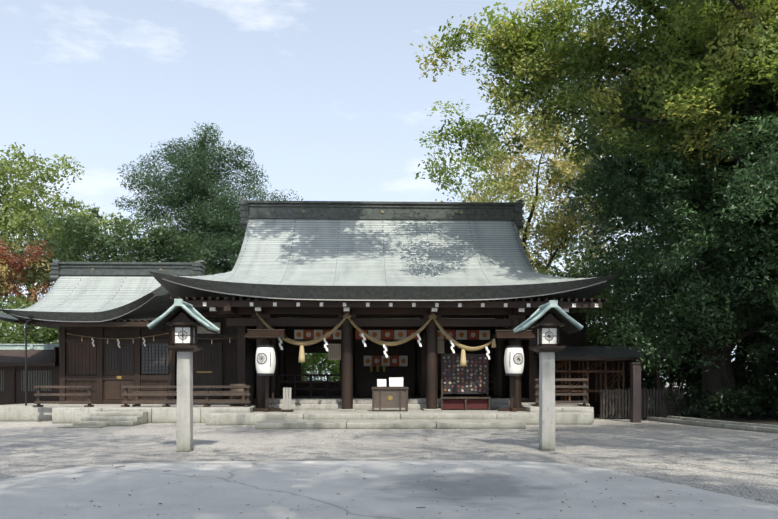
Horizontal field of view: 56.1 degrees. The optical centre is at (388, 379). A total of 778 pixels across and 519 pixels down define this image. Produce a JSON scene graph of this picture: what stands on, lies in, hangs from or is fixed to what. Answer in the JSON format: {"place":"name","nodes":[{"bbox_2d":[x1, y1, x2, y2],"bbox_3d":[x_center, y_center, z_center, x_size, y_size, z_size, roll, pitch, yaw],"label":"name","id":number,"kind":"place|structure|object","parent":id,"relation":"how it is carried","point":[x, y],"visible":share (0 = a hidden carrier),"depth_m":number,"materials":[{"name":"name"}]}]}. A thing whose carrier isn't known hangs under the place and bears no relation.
{"place":"outdoors","nodes":[
{"label":"outdoors","id":0,"kind":"place"},
{"bbox_2d":[0,366,58,404],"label":"corridor wall","id":1,"kind":"structure","parent":0,"point":[12,384],"depth_m":29.79,"materials":[{"name":"brown wood"}]},
{"bbox_2d":[0,344,58,365],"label":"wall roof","id":2,"kind":"structure","parent":1,"relation":"on","point":[37,354],"depth_m":29.91,"materials":[{"name":"grey metal"}]},
{"bbox_2d":[18,319,176,403],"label":"building","id":3,"kind":"structure","parent":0,"point":[121,329],"depth_m":28.56,"materials":[{"name":"brown wood"}]},
{"bbox_2d":[66,333,168,347],"bbox_3d":[-10.584,-1.550,28.468,3.958,0.605,0.066,0,0,-2],"label":"sacred rope","id":4,"kind":"object","parent":3,"relation":"hanging from","point":[118,341],"visible":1,"depth_m":28.45,"materials":[{"name":"beige fabric"}]},
{"bbox_2d":[67,343,168,398],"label":"doors","id":5,"kind":"structure","parent":3,"relation":"in","point":[82,358],"depth_m":28.60,"materials":[{"name":"brown wood"}]},
{"bbox_2d":[0,0,754,380],"label":"sky","id":6,"kind":"structure","parent":0,"point":[332,102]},
{"bbox_2d":[0,460,777,518],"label":"concrete path","id":7,"kind":"structure","parent":0,"point":[107,489],"depth_m":9.38,"materials":[{"name":"grey concrete"}]},
{"bbox_2d":[0,382,777,504],"bbox_3d":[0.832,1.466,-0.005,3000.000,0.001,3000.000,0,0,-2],"label":"ground","id":8,"kind":"structure","parent":0,"point":[704,466],"depth_m":15.80,"materials":[{"name":"grey gravel"}]},
{"bbox_2d":[0,277,14,328],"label":"tree","id":9,"kind":"object","parent":8,"relation":"on","point":[2,292],"visible":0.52,"depth_m":36.11,"materials":[{"name":"brown plant"}]},
{"bbox_2d":[0,281,30,341],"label":"tree","id":10,"kind":"object","parent":8,"relation":"on","point":[10,308],"visible":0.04,"depth_m":47.83,"materials":[{"name":"brown plant"}]},
{"bbox_2d":[0,239,54,342],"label":"tree","id":11,"kind":"object","parent":8,"relation":"on","point":[8,270],"visible":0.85,"depth_m":37.83,"materials":[{"name":"red plant"}]},
{"bbox_2d":[0,294,58,343],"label":"hedge","id":12,"kind":"object","parent":8,"relation":"on","point":[47,335],"visible":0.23,"depth_m":34.09,"materials":[{"name":"green plant"}]},
{"bbox_2d":[0,142,132,337],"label":"tree","id":13,"kind":"object","parent":8,"relation":"on","point":[15,223],"visible":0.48,"depth_m":51.92,"materials":[{"name":"green plant"}]},
{"bbox_2d":[0,203,222,306],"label":"tree","id":14,"kind":"object","parent":8,"relation":"on","point":[71,232],"visible":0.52,"depth_m":40.80,"materials":[{"name":"green plant"}]},
{"bbox_2d":[147,299,219,451],"bbox_3d":[-4.189,-0.067,14.968,1.234,3.073,1.080,0,0,-2],"label":"stone lantern","id":15,"kind":"object","parent":8,"relation":"on","point":[184,346],"visible":1,"depth_m":14.83,"materials":[{"name":"stone"}]},
{"bbox_2d":[93,121,302,274],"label":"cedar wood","id":16,"kind":"object","parent":8,"relation":"on","point":[211,227],"visible":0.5,"depth_m":45.71,"materials":[{"name":"green plant"}]},
{"bbox_2d":[0,398,593,428],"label":"stone platform","id":17,"kind":"structure","parent":8,"relation":"on","point":[316,413],"depth_m":23.99,"materials":[{"name":"stone"}]},
{"bbox_2d":[0,259,204,328],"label":"hall roof","id":18,"kind":"structure","parent":17,"relation":"on","point":[96,291],"depth_m":29.14,"materials":[{"name":"grey metal"}]},
{"bbox_2d":[0,312,30,324],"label":"roof corner","id":19,"kind":"object","parent":18,"relation":"attached to","point":[6,317],"visible":0.67,"depth_m":27.87,"materials":[{"name":"grey metal"}]},
{"bbox_2d":[25,318,32,405],"bbox_3d":[-13.292,-0.420,26.846,0.370,3.772,0.228,0,0,-2],"label":"rain pipe","id":20,"kind":"object","parent":18,"relation":"attached to","point":[28,320],"visible":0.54,"depth_m":26.81,"materials":[{"name":"grey metal"}]},
{"bbox_2d":[230,384,253,405],"bbox_3d":[-5.398,0.546,26.704,0.890,0.800,0.890,0,0,-2],"label":"railing","id":21,"kind":"object","parent":17,"relation":"on","point":[243,389],"visible":0.44,"depth_m":26.37,"materials":[{"name":"brown wood"}]},
{"bbox_2d":[244,329,286,411],"bbox_3d":[-4.253,-0.319,25.339,1.360,2.850,1.295,0,0,-2],"label":"paper lantern","id":22,"kind":"object","parent":17,"relation":"on","point":[265,360],"visible":1,"depth_m":24.92,"materials":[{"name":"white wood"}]},
{"bbox_2d":[281,388,293,411],"bbox_3d":[-3.520,0.686,25.265,0.400,0.840,0.300,0,0,-2],"label":"sign stand","id":23,"kind":"object","parent":17,"relation":"on","point":[286,399],"visible":0.98,"depth_m":25.20,"materials":[{"name":"grey wood"}]},
{"bbox_2d":[33,379,588,406],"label":"timber barriers","id":24,"kind":"object","parent":17,"relation":"on","point":[207,401],"visible":0.88,"depth_m":25.49,"materials":[{"name":"brown wood"}]},
{"bbox_2d":[149,197,619,318],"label":"hall roof","id":25,"kind":"structure","parent":17,"relation":"on","point":[376,251],"depth_m":27.95,"materials":[{"name":"grey metal"}]},
{"bbox_2d":[193,323,236,398],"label":"building wall","id":26,"kind":"structure","parent":25,"relation":"attached to","point":[207,364],"depth_m":29.18,"materials":[{"name":"brown wood"}]},
{"bbox_2d":[256,313,495,365],"bbox_3d":[-0.434,-1.450,25.807,8.517,1.919,0.247,0,0,-2],"label":"sacred rope","id":27,"kind":"object","parent":25,"relation":"attached to","point":[302,344],"visible":0.92,"depth_m":25.75,"materials":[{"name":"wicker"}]},
{"bbox_2d":[294,330,489,365],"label":"hanging banners","id":28,"kind":"object","parent":25,"relation":"attached to","point":[403,334],"visible":0.85,"depth_m":28.65,"materials":[{"name":"red"}]},
{"bbox_2d":[203,302,597,311],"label":"rafter ends","id":29,"kind":"object","parent":25,"relation":"attached to","point":[391,305],"visible":0.77,"depth_m":24.98,"materials":[{"name":"white paint"}]},
{"bbox_2d":[338,408,440,410],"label":"column base stones","id":30,"kind":"object","parent":17,"relation":"on","point":[425,409],"depth_m":25.91,"materials":[{"name":"stone"}]},
{"bbox_2d":[371,377,408,410],"bbox_3d":[0.033,0.511,25.832,1.300,1.190,0.660,0,0,-2],"label":"offering box","id":31,"kind":"object","parent":17,"relation":"on","point":[394,394],"visible":1,"depth_m":25.56,"materials":[{"name":"brown wood"}]},
{"bbox_2d":[253,396,528,404],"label":"stone step","id":32,"kind":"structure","parent":17,"relation":"on","point":[523,399],"depth_m":29.17,"materials":[{"name":"grey stone"}]},
{"bbox_2d":[328,340,443,396],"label":"hall fittings","id":33,"kind":"object","parent":32,"relation":"on","point":[365,386],"visible":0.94,"depth_m":30.85,"materials":[{"name":"beige wood"}]},
{"bbox_2d":[439,354,490,409],"bbox_3d":[2.791,0.076,26.848,1.840,2.060,0.550,0,0,-2],"label":"display rack","id":34,"kind":"object","parent":17,"relation":"on","point":[471,377],"visible":0.88,"depth_m":26.83,"materials":[{"name":"multicoloured wood"}]},
{"bbox_2d":[492,330,534,411],"bbox_3d":[4.343,-0.319,25.621,1.360,2.850,1.295,0,0,-2],"label":"paper lantern","id":35,"kind":"object","parent":17,"relation":"on","point":[513,360],"visible":1,"depth_m":25.19,"materials":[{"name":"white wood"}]},
{"bbox_2d":[555,360,623,402],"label":"staging frames","id":36,"kind":"structure","parent":17,"relation":"on","point":[587,372],"depth_m":28.22,"materials":[{"name":"brown wood"}]},
{"bbox_2d":[301,353,339,380],"bbox_3d":[-2.794,-0.752,39.414,8.171,4.458,4.529,0,0,-30],"label":"garden shrub","id":37,"kind":"object","parent":8,"relation":"on","point":[311,364],"visible":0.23,"depth_m":38.29,"materials":[{"name":"green plant"}]},
{"bbox_2d":[0,435,777,475],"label":"loose pebbles","id":38,"kind":"object","parent":8,"relation":"on","point":[385,444],"visible":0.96,"depth_m":15.61,"materials":[{"name":"grey"}]},
{"bbox_2d":[36,423,777,518],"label":"fallen leaves","id":39,"kind":"object","parent":8,"relation":"on","point":[441,470],"visible":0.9,"depth_m":10.95,"materials":[{"name":"brown plant"}]},
{"bbox_2d":[421,94,649,276],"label":"tree","id":40,"kind":"object","parent":8,"relation":"on","point":[557,230],"visible":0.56,"depth_m":43.94,"materials":[{"name":"green plant"}]},
{"bbox_2d":[513,300,583,450],"bbox_3d":[3.296,-0.068,15.214,1.234,3.072,1.080,0,0,-2],"label":"stone lantern","id":41,"kind":"object","parent":8,"relation":"on","point":[548,325],"visible":1,"depth_m":15.07,"materials":[{"name":"stone"}]},
{"bbox_2d":[410,0,777,200],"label":"tree","id":42,"kind":"object","parent":8,"relation":"on","point":[519,52],"visible":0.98,"depth_m":24.05,"materials":[{"name":"green plant"}]},
{"bbox_2d":[533,346,674,416],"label":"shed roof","id":43,"kind":"structure","parent":8,"relation":"on","point":[585,353],"depth_m":28.39,"materials":[{"name":"brown wood"}]},
{"bbox_2d":[535,269,688,388],"bbox_3d":[8.946,-1.806,32.771,8.562,6.550,5.110,0,0,19],"label":"shrub wood","id":44,"kind":"object","parent":8,"relation":"on","point":[597,331],"visible":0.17,"depth_m":31.90,"materials":[{"name":"green plant"}]},
{"bbox_2d":[629,363,641,422],"bbox_3d":[8.510,0.436,25.160,0.340,2.060,0.340,0,0,-2],"label":"timber post","id":45,"kind":"object","parent":8,"relation":"on","point":[635,392],"visible":1,"depth_m":25.02,"materials":[{"name":"brown wood"}]},
{"bbox_2d":[600,388,683,418],"bbox_3d":[9.466,0.876,27.266,3.150,1.180,0.172,0,0,-2],"label":"picket fence","id":46,"kind":"object","parent":8,"relation":"on","point":[619,395],"visible":0.77,"depth_m":27.19,"materials":[{"name":"brown wood"}]},
{"bbox_2d":[540,36,777,401],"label":"tree","id":47,"kind":"object","parent":8,"relation":"on","point":[610,239],"visible":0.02,"depth_m":40.14,"materials":[{"name":"green plant"}]},
{"bbox_2d":[546,0,777,418],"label":"evergreen tree","id":48,"kind":"object","parent":8,"relation":"on","point":[690,190],"visible":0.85,"depth_m":25.32,"materials":[{"name":"green plant"}]},
{"bbox_2d":[592,300,777,405],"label":"hedge","id":49,"kind":"object","parent":8,"relation":"on","point":[697,355],"visible":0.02,"depth_m":34.25,"materials":[{"name":"green plant"}]},
{"bbox_2d":[613,188,777,412],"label":"tree","id":50,"kind":"object","parent":8,"relation":"on","point":[745,341],"visible":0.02,"depth_m":29.94,"materials":[{"name":"green plant"}]},
{"bbox_2d":[620,356,777,418],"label":"hedge","id":51,"kind":"object","parent":8,"relation":"on","point":[747,394],"visible":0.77,"depth_m":26.87,"materials":[{"name":"green plant"}]},
{"bbox_2d":[647,416,777,433],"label":"kerb stones","id":52,"kind":"object","parent":8,"relation":"on","point":[764,428],"visible":0.98,"depth_m":22.39,"materials":[{"name":"stone"}]},
{"bbox_2d":[649,397,777,424],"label":"soil bed","id":53,"kind":"object","parent":8,"relation":"on","point":[763,419],"depth_m":26.72,"materials":[{"name":"brown soil"}]},
{"bbox_2d":[732,233,776,363],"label":"tree","id":54,"kind":"object","parent":8,"relation":"on","point":[753,335],"depth_m":34.15,"materials":[{"name":"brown plant"}]},
{"bbox_2d":[170,296,607,408],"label":"shrine building","id":55,"kind":"structure","parent":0,"point":[235,316],"depth_m":27.91,"materials":[{"name":"brown wood"}]},
{"bbox_2d":[197,336,236,343],"bbox_3d":[-7.080,-1.617,29.151,2.508,0.367,0.052,0,0,-2],"label":"sacred rope","id":56,"kind":"object","parent":55,"relation":"hanging from","point":[217,338],"visible":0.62,"depth_m":29.14,"materials":[{"name":"beige fabric"}]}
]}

